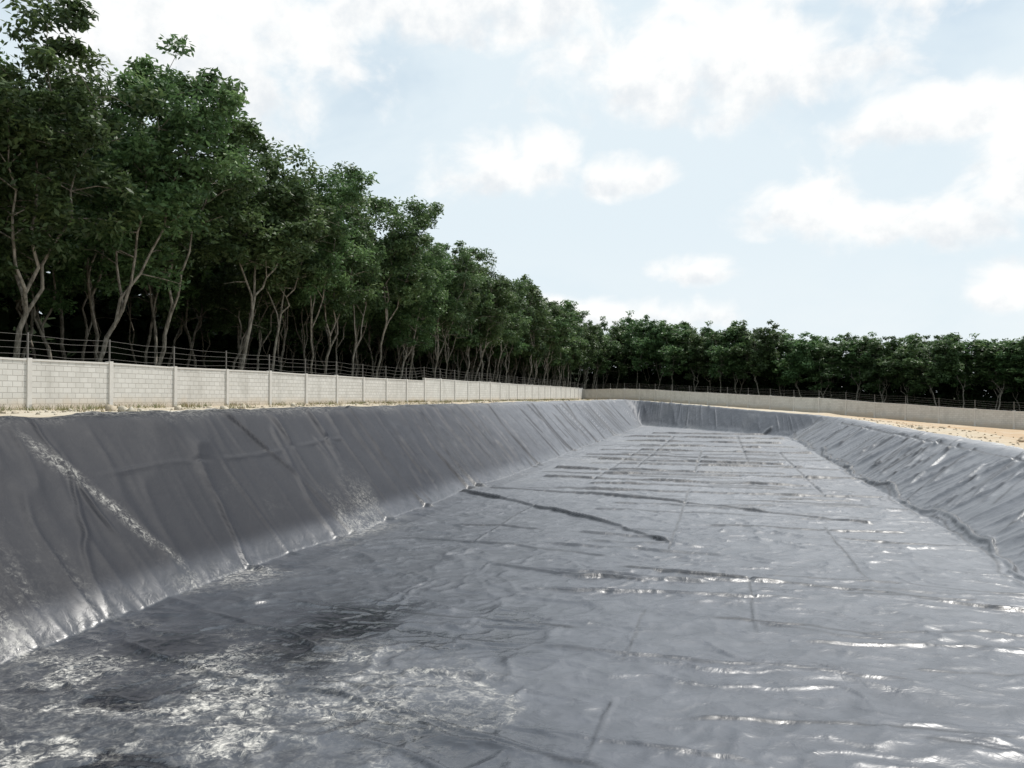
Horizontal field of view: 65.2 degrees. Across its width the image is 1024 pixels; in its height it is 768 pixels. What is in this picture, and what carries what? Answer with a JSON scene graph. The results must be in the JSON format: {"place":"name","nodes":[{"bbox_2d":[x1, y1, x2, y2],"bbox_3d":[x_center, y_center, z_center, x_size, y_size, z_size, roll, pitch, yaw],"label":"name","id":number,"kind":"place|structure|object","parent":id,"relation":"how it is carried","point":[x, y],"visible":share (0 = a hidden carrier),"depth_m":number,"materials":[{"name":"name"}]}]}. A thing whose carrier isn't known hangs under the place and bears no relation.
{"place":"outdoors","nodes":[
{"label":"outdoors","id":0,"kind":"place"},
{"bbox_2d":[0,399,1023,448],"bbox_3d":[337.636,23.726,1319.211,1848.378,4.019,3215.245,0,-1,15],"label":"ground","id":1,"kind":"structure","parent":0,"point":[1006,438],"depth_m":47.12,"materials":[{"name":"beige sand"}]},
{"bbox_2d":[0,217,48,288],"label":"rubber tree","id":2,"kind":"object","parent":1,"relation":"on","point":[1,283],"visible":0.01,"depth_m":34.74,"materials":[{"name":"green plant"}]},
{"bbox_2d":[0,41,61,215],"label":"rubber tree","id":3,"kind":"object","parent":1,"relation":"on","point":[7,58],"visible":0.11,"depth_m":32.38,"materials":[{"name":"green plant"}]},
{"bbox_2d":[0,114,110,359],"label":"rubber tree","id":4,"kind":"object","parent":1,"relation":"on","point":[49,305],"visible":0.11,"depth_m":40.02,"materials":[{"name":"green plant"}]},
{"bbox_2d":[0,0,166,357],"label":"rubber tree","id":5,"kind":"object","parent":1,"relation":"on","point":[38,140],"visible":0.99,"depth_m":31.42,"materials":[{"name":"green plant"}]},
{"bbox_2d":[11,70,175,361],"bbox_3d":[-22.169,-7.253,41.484,7.542,17.550,8.609,1,-1,-39],"label":"rubber tree","id":6,"kind":"object","parent":1,"relation":"on","point":[118,105],"visible":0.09,"depth_m":40.77,"materials":[{"name":"green plant"}]},
{"bbox_2d":[55,34,250,361],"bbox_3d":[-16.991,-7.120,37.289,9.295,17.145,7.136,0,-1,-14],"label":"rubber tree","id":7,"kind":"object","parent":1,"relation":"on","point":[165,200],"visible":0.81,"depth_m":36.59,"materials":[{"name":"green plant"}]},
{"bbox_2d":[104,109,215,365],"bbox_3d":[-22.178,-7.290,48.676,7.071,17.860,10.377,1,-2,-58],"label":"rubber tree","id":8,"kind":"object","parent":1,"relation":"on","point":[195,256],"visible":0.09,"depth_m":48.33,"materials":[{"name":"green plant"}]},
{"bbox_2d":[111,56,268,365],"bbox_3d":[-16.477,-7.347,40.745,7.688,17.719,6.661,0,-1,1],"label":"rubber tree","id":9,"kind":"object","parent":1,"relation":"on","point":[234,187],"visible":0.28,"depth_m":40.63,"materials":[{"name":"green plant"}]},
{"bbox_2d":[191,210,292,369],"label":"rubber tree","id":10,"kind":"object","parent":1,"relation":"on","point":[236,303],"visible":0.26,"depth_m":54.07,"materials":[{"name":"green plant"}]},
{"bbox_2d":[194,179,312,370],"bbox_3d":[-17.667,-6.795,58.067,8.265,17.120,10.255,0,-1,17],"label":"rubber tree","id":11,"kind":"object","parent":1,"relation":"on","point":[290,301],"visible":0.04,"depth_m":57.11,"materials":[{"name":"green plant"}]},
{"bbox_2d":[187,123,339,369],"bbox_3d":[-15.022,-7.219,47.186,10.303,17.664,6.957,1,-1,-51],"label":"rubber tree","id":12,"kind":"object","parent":1,"relation":"on","point":[278,240],"visible":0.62,"depth_m":46.37,"materials":[{"name":"green plant"}]},
{"bbox_2d":[0,292,538,384],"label":"forest undergrowth","id":13,"kind":"object","parent":1,"relation":"on","point":[75,328],"visible":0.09,"depth_m":66.94,"materials":[{"name":"green plant"}]},
{"bbox_2d":[0,104,566,385],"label":"forest trees","id":14,"kind":"object","parent":1,"relation":"on","point":[187,309],"visible":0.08,"depth_m":64.92,"materials":[{"name":"plant"}]},
{"bbox_2d":[252,191,315,371],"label":"rubber tree","id":15,"kind":"object","parent":1,"relation":"on","point":[268,312],"visible":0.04,"depth_m":61.48,"materials":[{"name":"green plant"}]},
{"bbox_2d":[225,168,345,371],"bbox_3d":[-14.618,-6.364,50.169,6.704,15.994,7.386,-1,-1,29],"label":"rubber tree","id":16,"kind":"object","parent":1,"relation":"on","point":[294,274],"visible":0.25,"depth_m":50.30,"materials":[{"name":"green plant"}]},
{"bbox_2d":[0,398,602,412],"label":"dry grass","id":17,"kind":"structure","parent":1,"relation":"on","point":[89,407],"depth_m":35.29,"materials":[{"name":"beige plant"}]},
{"bbox_2d":[25,358,582,409],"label":"posts","id":18,"kind":"object","parent":1,"relation":"on","point":[29,383],"visible":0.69,"depth_m":39.68,"materials":[{"name":"concrete"}]},
{"bbox_2d":[0,359,581,409],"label":"panels","id":19,"kind":"object","parent":18,"relation":"attached to","point":[59,384],"visible":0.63,"depth_m":37.78,"materials":[{"name":"concrete"}]},
{"bbox_2d":[0,357,581,388],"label":"coping","id":20,"kind":"object","parent":19,"relation":"on","point":[6,358],"visible":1,"depth_m":37.60,"materials":[{"name":"concrete"}]},
{"bbox_2d":[26,332,565,386],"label":"wire stakes","id":21,"kind":"object","parent":20,"relation":"on","point":[27,355],"visible":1,"depth_m":39.67,"materials":[{"name":"grey metal"}]},
{"bbox_2d":[0,332,578,386],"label":"barbed wire","id":22,"kind":"object","parent":21,"relation":"attached to","point":[236,362],"visible":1,"depth_m":39.47,"materials":[{"name":"grey metal"}]},
{"bbox_2d":[277,192,336,372],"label":"rubber tree","id":23,"kind":"object","parent":1,"relation":"on","point":[304,345],"depth_m":64.52,"materials":[{"name":"green plant"}]},
{"bbox_2d":[263,170,379,373],"bbox_3d":[-13.348,-6.156,53.110,6.250,15.671,8.877,1,-1,-44],"label":"rubber tree","id":24,"kind":"object","parent":1,"relation":"on","point":[333,196],"visible":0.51,"depth_m":52.20,"materials":[{"name":"green plant"}]},
{"bbox_2d":[292,161,397,374],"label":"rubber tree","id":25,"kind":"object","parent":1,"relation":"on","point":[357,218],"visible":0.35,"depth_m":57.95,"materials":[{"name":"green plant"}]},
{"bbox_2d":[301,252,391,374],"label":"rubber tree","id":26,"kind":"object","parent":1,"relation":"on","point":[350,319],"visible":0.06,"depth_m":67.54,"materials":[{"name":"green plant"}]},
{"bbox_2d":[334,180,399,376],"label":"rubber tree","id":27,"kind":"object","parent":1,"relation":"on","point":[379,258],"visible":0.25,"depth_m":62.13,"materials":[{"name":"green plant"}]},
{"bbox_2d":[342,281,391,377],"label":"rubber tree","id":28,"kind":"object","parent":1,"relation":"on","point":[379,328],"visible":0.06,"depth_m":77.08,"materials":[{"name":"green plant"}]},
{"bbox_2d":[338,256,397,376],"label":"rubber tree","id":29,"kind":"object","parent":1,"relation":"on","point":[366,317],"visible":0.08,"depth_m":71.15,"materials":[{"name":"green plant"}]},
{"bbox_2d":[355,188,446,377],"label":"rubber tree","id":30,"kind":"object","parent":1,"relation":"on","point":[416,221],"visible":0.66,"depth_m":64.88,"materials":[{"name":"green plant"}]},
{"bbox_2d":[378,296,431,378],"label":"rubber tree","id":31,"kind":"object","parent":1,"relation":"on","point":[398,352],"visible":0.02,"depth_m":80.31,"materials":[{"name":"green plant"}]},
{"bbox_2d":[371,231,450,378],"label":"rubber tree","id":32,"kind":"object","parent":1,"relation":"on","point":[409,322],"visible":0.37,"depth_m":71.42,"materials":[{"name":"green plant"}]},
{"bbox_2d":[405,341,416,379],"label":"rubber tree","id":33,"kind":"object","parent":1,"relation":"on","point":[412,365],"depth_m":89.00,"materials":[{"name":"green plant"}]},
{"bbox_2d":[386,250,450,379],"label":"rubber tree","id":34,"kind":"object","parent":1,"relation":"on","point":[428,349],"visible":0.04,"depth_m":82.03,"materials":[{"name":"green plant"}]},
{"bbox_2d":[389,243,459,379],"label":"rubber tree","id":35,"kind":"object","parent":1,"relation":"on","point":[424,339],"visible":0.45,"depth_m":72.82,"materials":[{"name":"green plant"}]},
{"bbox_2d":[424,326,454,378],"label":"rubber tree","id":36,"kind":"object","parent":1,"relation":"on","point":[442,339],"visible":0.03,"depth_m":92.69,"materials":[{"name":"green plant"}]},
{"bbox_2d":[418,240,491,378],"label":"rubber tree","id":37,"kind":"object","parent":1,"relation":"on","point":[453,303],"visible":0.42,"depth_m":77.83,"materials":[{"name":"green plant"}]},
{"bbox_2d":[439,291,470,379],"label":"rubber tree","id":38,"kind":"object","parent":1,"relation":"on","point":[451,348],"visible":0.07,"depth_m":98.57,"materials":[{"name":"green plant"}]},
{"bbox_2d":[428,247,495,378],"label":"rubber tree","id":39,"kind":"object","parent":1,"relation":"on","point":[469,306],"visible":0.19,"depth_m":82.95,"materials":[{"name":"green plant"}]},
{"bbox_2d":[440,248,495,380],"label":"rubber tree","id":40,"kind":"object","parent":1,"relation":"on","point":[471,339],"visible":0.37,"depth_m":87.52,"materials":[{"name":"green plant"}]},
{"bbox_2d":[460,347,477,380],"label":"rubber tree","id":41,"kind":"object","parent":1,"relation":"on","point":[466,362],"depth_m":105.56,"materials":[{"name":"grey plant"}]},
{"bbox_2d":[449,280,511,381],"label":"rubber tree","id":42,"kind":"object","parent":1,"relation":"on","point":[483,345],"visible":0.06,"depth_m":95.57,"materials":[{"name":"green plant"}]},
{"bbox_2d":[470,293,496,380],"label":"rubber tree","id":43,"kind":"object","parent":1,"relation":"on","point":[475,360],"visible":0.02,"depth_m":101.40,"materials":[{"name":"grey plant"}]},
{"bbox_2d":[482,350,491,381],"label":"rubber tree","id":44,"kind":"object","parent":1,"relation":"on","point":[489,365],"visible":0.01,"depth_m":116.68,"materials":[{"name":"grey plant"}]},
{"bbox_2d":[466,256,518,380],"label":"rubber tree","id":45,"kind":"object","parent":1,"relation":"on","point":[491,327],"visible":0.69,"depth_m":91.42,"materials":[{"name":"green plant"}]},
{"bbox_2d":[488,354,496,381],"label":"rubber tree","id":46,"kind":"object","parent":1,"relation":"on","point":[494,369],"depth_m":113.81,"materials":[{"name":"grey plant"}]},
{"bbox_2d":[475,293,515,381],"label":"rubber tree","id":47,"kind":"object","parent":1,"relation":"on","point":[507,335],"visible":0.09,"depth_m":97.22,"materials":[{"name":"green plant"}]},
{"bbox_2d":[482,301,528,382],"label":"rubber tree","id":48,"kind":"object","parent":1,"relation":"on","point":[494,348],"visible":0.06,"depth_m":110.60,"materials":[{"name":"green plant"}]},
{"bbox_2d":[500,346,519,383],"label":"rubber tree","id":49,"kind":"object","parent":1,"relation":"on","point":[509,360],"visible":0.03,"depth_m":127.91,"materials":[{"name":"green plant"}]},
{"bbox_2d":[490,293,532,382],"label":"rubber tree","id":50,"kind":"object","parent":1,"relation":"on","point":[520,346],"visible":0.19,"depth_m":107.38,"materials":[{"name":"green plant"}]},
{"bbox_2d":[0,399,1023,767],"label":"pond liner","id":51,"kind":"object","parent":1,"relation":"on","point":[620,583],"visible":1,"depth_m":15.46,"materials":[{"name":"grey plastic"}]},
{"bbox_2d":[0,399,1023,444],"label":"soil clods","id":52,"kind":"object","parent":1,"relation":"on","point":[108,407],"visible":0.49,"depth_m":31.12,"materials":[{"name":"brown soil"}]},
{"bbox_2d":[490,277,534,381],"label":"rubber tree","id":53,"kind":"object","parent":1,"relation":"on","point":[522,286],"visible":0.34,"depth_m":101.62,"materials":[{"name":"green plant"}]},
{"bbox_2d":[503,296,526,383],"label":"rubber tree","id":54,"kind":"object","parent":1,"relation":"on","point":[515,358],"visible":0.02,"depth_m":126.18,"materials":[{"name":"green plant"}]},
{"bbox_2d":[517,357,528,383],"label":"rubber tree","id":55,"kind":"object","parent":1,"relation":"on","point":[523,371],"depth_m":133.54,"materials":[{"name":"grey plant"}]},
{"bbox_2d":[520,355,527,376],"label":"rubber tree","id":56,"kind":"object","parent":1,"relation":"on","point":[521,359],"visible":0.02,"depth_m":134.47,"materials":[{"name":"green plant"}]},
{"bbox_2d":[518,363,535,384],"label":"rubber tree","id":57,"kind":"object","parent":1,"relation":"on","point":[527,372],"visible":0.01,"depth_m":146.22,"materials":[{"name":"green plant"}]},
{"bbox_2d":[516,274,551,384],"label":"rubber tree","id":58,"kind":"object","parent":1,"relation":"on","point":[534,293],"visible":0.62,"depth_m":113.28,"materials":[{"name":"green plant"}]},
{"bbox_2d":[521,295,556,384],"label":"rubber tree","id":59,"kind":"object","parent":1,"relation":"on","point":[536,356],"visible":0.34,"depth_m":117.68,"materials":[{"name":"green plant"}]},
{"bbox_2d":[526,305,570,381],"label":"rubber tree","id":60,"kind":"object","parent":1,"relation":"on","point":[555,338],"visible":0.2,"depth_m":121.88,"materials":[{"name":"green plant"}]},
{"bbox_2d":[538,301,572,385],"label":"rubber tree","id":61,"kind":"object","parent":1,"relation":"on","point":[554,309],"visible":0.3,"depth_m":123.40,"materials":[{"name":"green plant"}]},
{"bbox_2d":[549,364,567,386],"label":"rubber tree","id":62,"kind":"object","parent":1,"relation":"on","point":[556,374],"visible":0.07,"depth_m":161.47,"materials":[{"name":"green plant"}]},
{"bbox_2d":[543,305,577,385],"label":"rubber tree","id":63,"kind":"object","parent":1,"relation":"on","point":[556,348],"visible":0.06,"depth_m":131.10,"materials":[{"name":"green plant"}]},
{"bbox_2d":[547,327,575,386],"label":"rubber tree","id":64,"kind":"object","parent":1,"relation":"on","point":[563,358],"visible":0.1,"depth_m":136.02,"materials":[{"name":"green plant"}]},
{"bbox_2d":[541,298,583,384],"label":"rubber tree","id":65,"kind":"object","parent":1,"relation":"on","point":[553,360],"visible":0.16,"depth_m":128.86,"materials":[{"name":"green plant"}]},
{"bbox_2d":[544,299,583,386],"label":"rubber tree","id":66,"kind":"object","parent":1,"relation":"on","point":[571,360],"visible":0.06,"depth_m":140.22,"materials":[{"name":"green plant"}]},
{"bbox_2d":[562,365,571,385],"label":"rubber tree","id":67,"kind":"object","parent":1,"relation":"on","point":[564,374],"visible":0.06,"depth_m":167.94,"materials":[{"name":"green plant"}]},
{"bbox_2d":[560,311,589,386],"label":"rubber tree","id":68,"kind":"object","parent":1,"relation":"on","point":[574,349],"visible":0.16,"depth_m":141.22,"materials":[{"name":"green plant"}]},
{"bbox_2d":[566,323,584,386],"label":"rubber tree","id":69,"kind":"object","parent":1,"relation":"on","point":[577,326],"visible":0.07,"depth_m":147.65,"materials":[{"name":"green plant"}]},
{"bbox_2d":[564,327,590,371],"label":"rubber tree","id":70,"kind":"object","parent":1,"relation":"on","point":[572,365],"visible":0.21,"depth_m":150.31,"materials":[{"name":"green plant"}]},
{"bbox_2d":[573,329,599,388],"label":"rubber tree","id":71,"kind":"object","parent":1,"relation":"on","point":[587,365],"visible":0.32,"depth_m":164.86,"materials":[{"name":"green plant"}]},
{"bbox_2d":[576,323,599,386],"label":"rubber tree","id":72,"kind":"object","parent":1,"relation":"on","point":[593,343],"visible":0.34,"depth_m":161.48,"materials":[{"name":"green plant"}]},
{"bbox_2d":[571,322,604,388],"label":"rubber tree","id":73,"kind":"object","parent":1,"relation":"on","point":[599,342],"visible":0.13,"depth_m":169.47,"materials":[{"name":"green plant"}]},
{"bbox_2d":[586,332,611,388],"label":"rubber tree","id":74,"kind":"object","parent":1,"relation":"on","point":[603,371],"visible":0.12,"depth_m":180.38,"materials":[{"name":"green plant"}]},
{"bbox_2d":[590,337,612,387],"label":"rubber tree","id":75,"kind":"object","parent":1,"relation":"on","point":[607,355],"visible":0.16,"depth_m":175.06,"materials":[{"name":"green plant"}]},
{"bbox_2d":[583,316,621,388],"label":"rubber tree","id":76,"kind":"object","parent":1,"relation":"on","point":[601,361],"visible":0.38,"depth_m":172.62,"materials":[{"name":"green plant"}]},
{"bbox_2d":[593,338,617,388],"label":"rubber tree","id":77,"kind":"object","parent":1,"relation":"on","point":[609,368],"visible":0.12,"depth_m":190.08,"materials":[{"name":"green plant"}]},
{"bbox_2d":[602,327,621,388],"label":"rubber tree","id":78,"kind":"object","parent":1,"relation":"on","point":[610,372],"visible":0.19,"depth_m":192.68,"materials":[{"name":"green plant"}]},
{"bbox_2d":[535,366,1023,410],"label":"distant undergrowth","id":79,"kind":"object","parent":1,"relation":"on","point":[944,393],"visible":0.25,"depth_m":173.81,"materials":[{"name":"green plant"}]},
{"bbox_2d":[583,388,1014,428],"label":"posts","id":80,"kind":"object","parent":1,"relation":"on","point":[1013,412],"visible":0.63,"depth_m":102.27,"materials":[{"name":"concrete"}]},
{"bbox_2d":[584,389,1023,429],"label":"panels","id":81,"kind":"object","parent":80,"relation":"attached to","point":[984,418],"visible":0.67,"depth_m":96.68,"materials":[{"name":"concrete"}]},
{"bbox_2d":[584,389,1023,411],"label":"coping","id":82,"kind":"object","parent":81,"relation":"on","point":[833,399],"visible":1,"depth_m":96.37,"materials":[{"name":"concrete"}]},
{"bbox_2d":[610,383,905,403],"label":"wire stakes","id":83,"kind":"object","parent":82,"relation":"on","point":[748,391],"visible":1,"depth_m":112.29,"materials":[{"name":"grey metal"}]},
{"bbox_2d":[587,384,1022,409],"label":"barbed wire","id":84,"kind":"object","parent":83,"relation":"attached to","point":[820,396],"visible":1,"depth_m":98.86,"materials":[{"name":"grey metal"}]},
{"bbox_2d":[607,310,1023,410],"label":"distant tree row","id":85,"kind":"object","parent":1,"relation":"on","point":[917,365],"visible":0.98,"depth_m":166.28,"materials":[{"name":"plant"}]},
{"bbox_2d":[0,0,1023,393],"label":"sky","id":86,"kind":"structure","parent":0,"point":[831,168],"materials":[{"name":"blue"}]}
]}

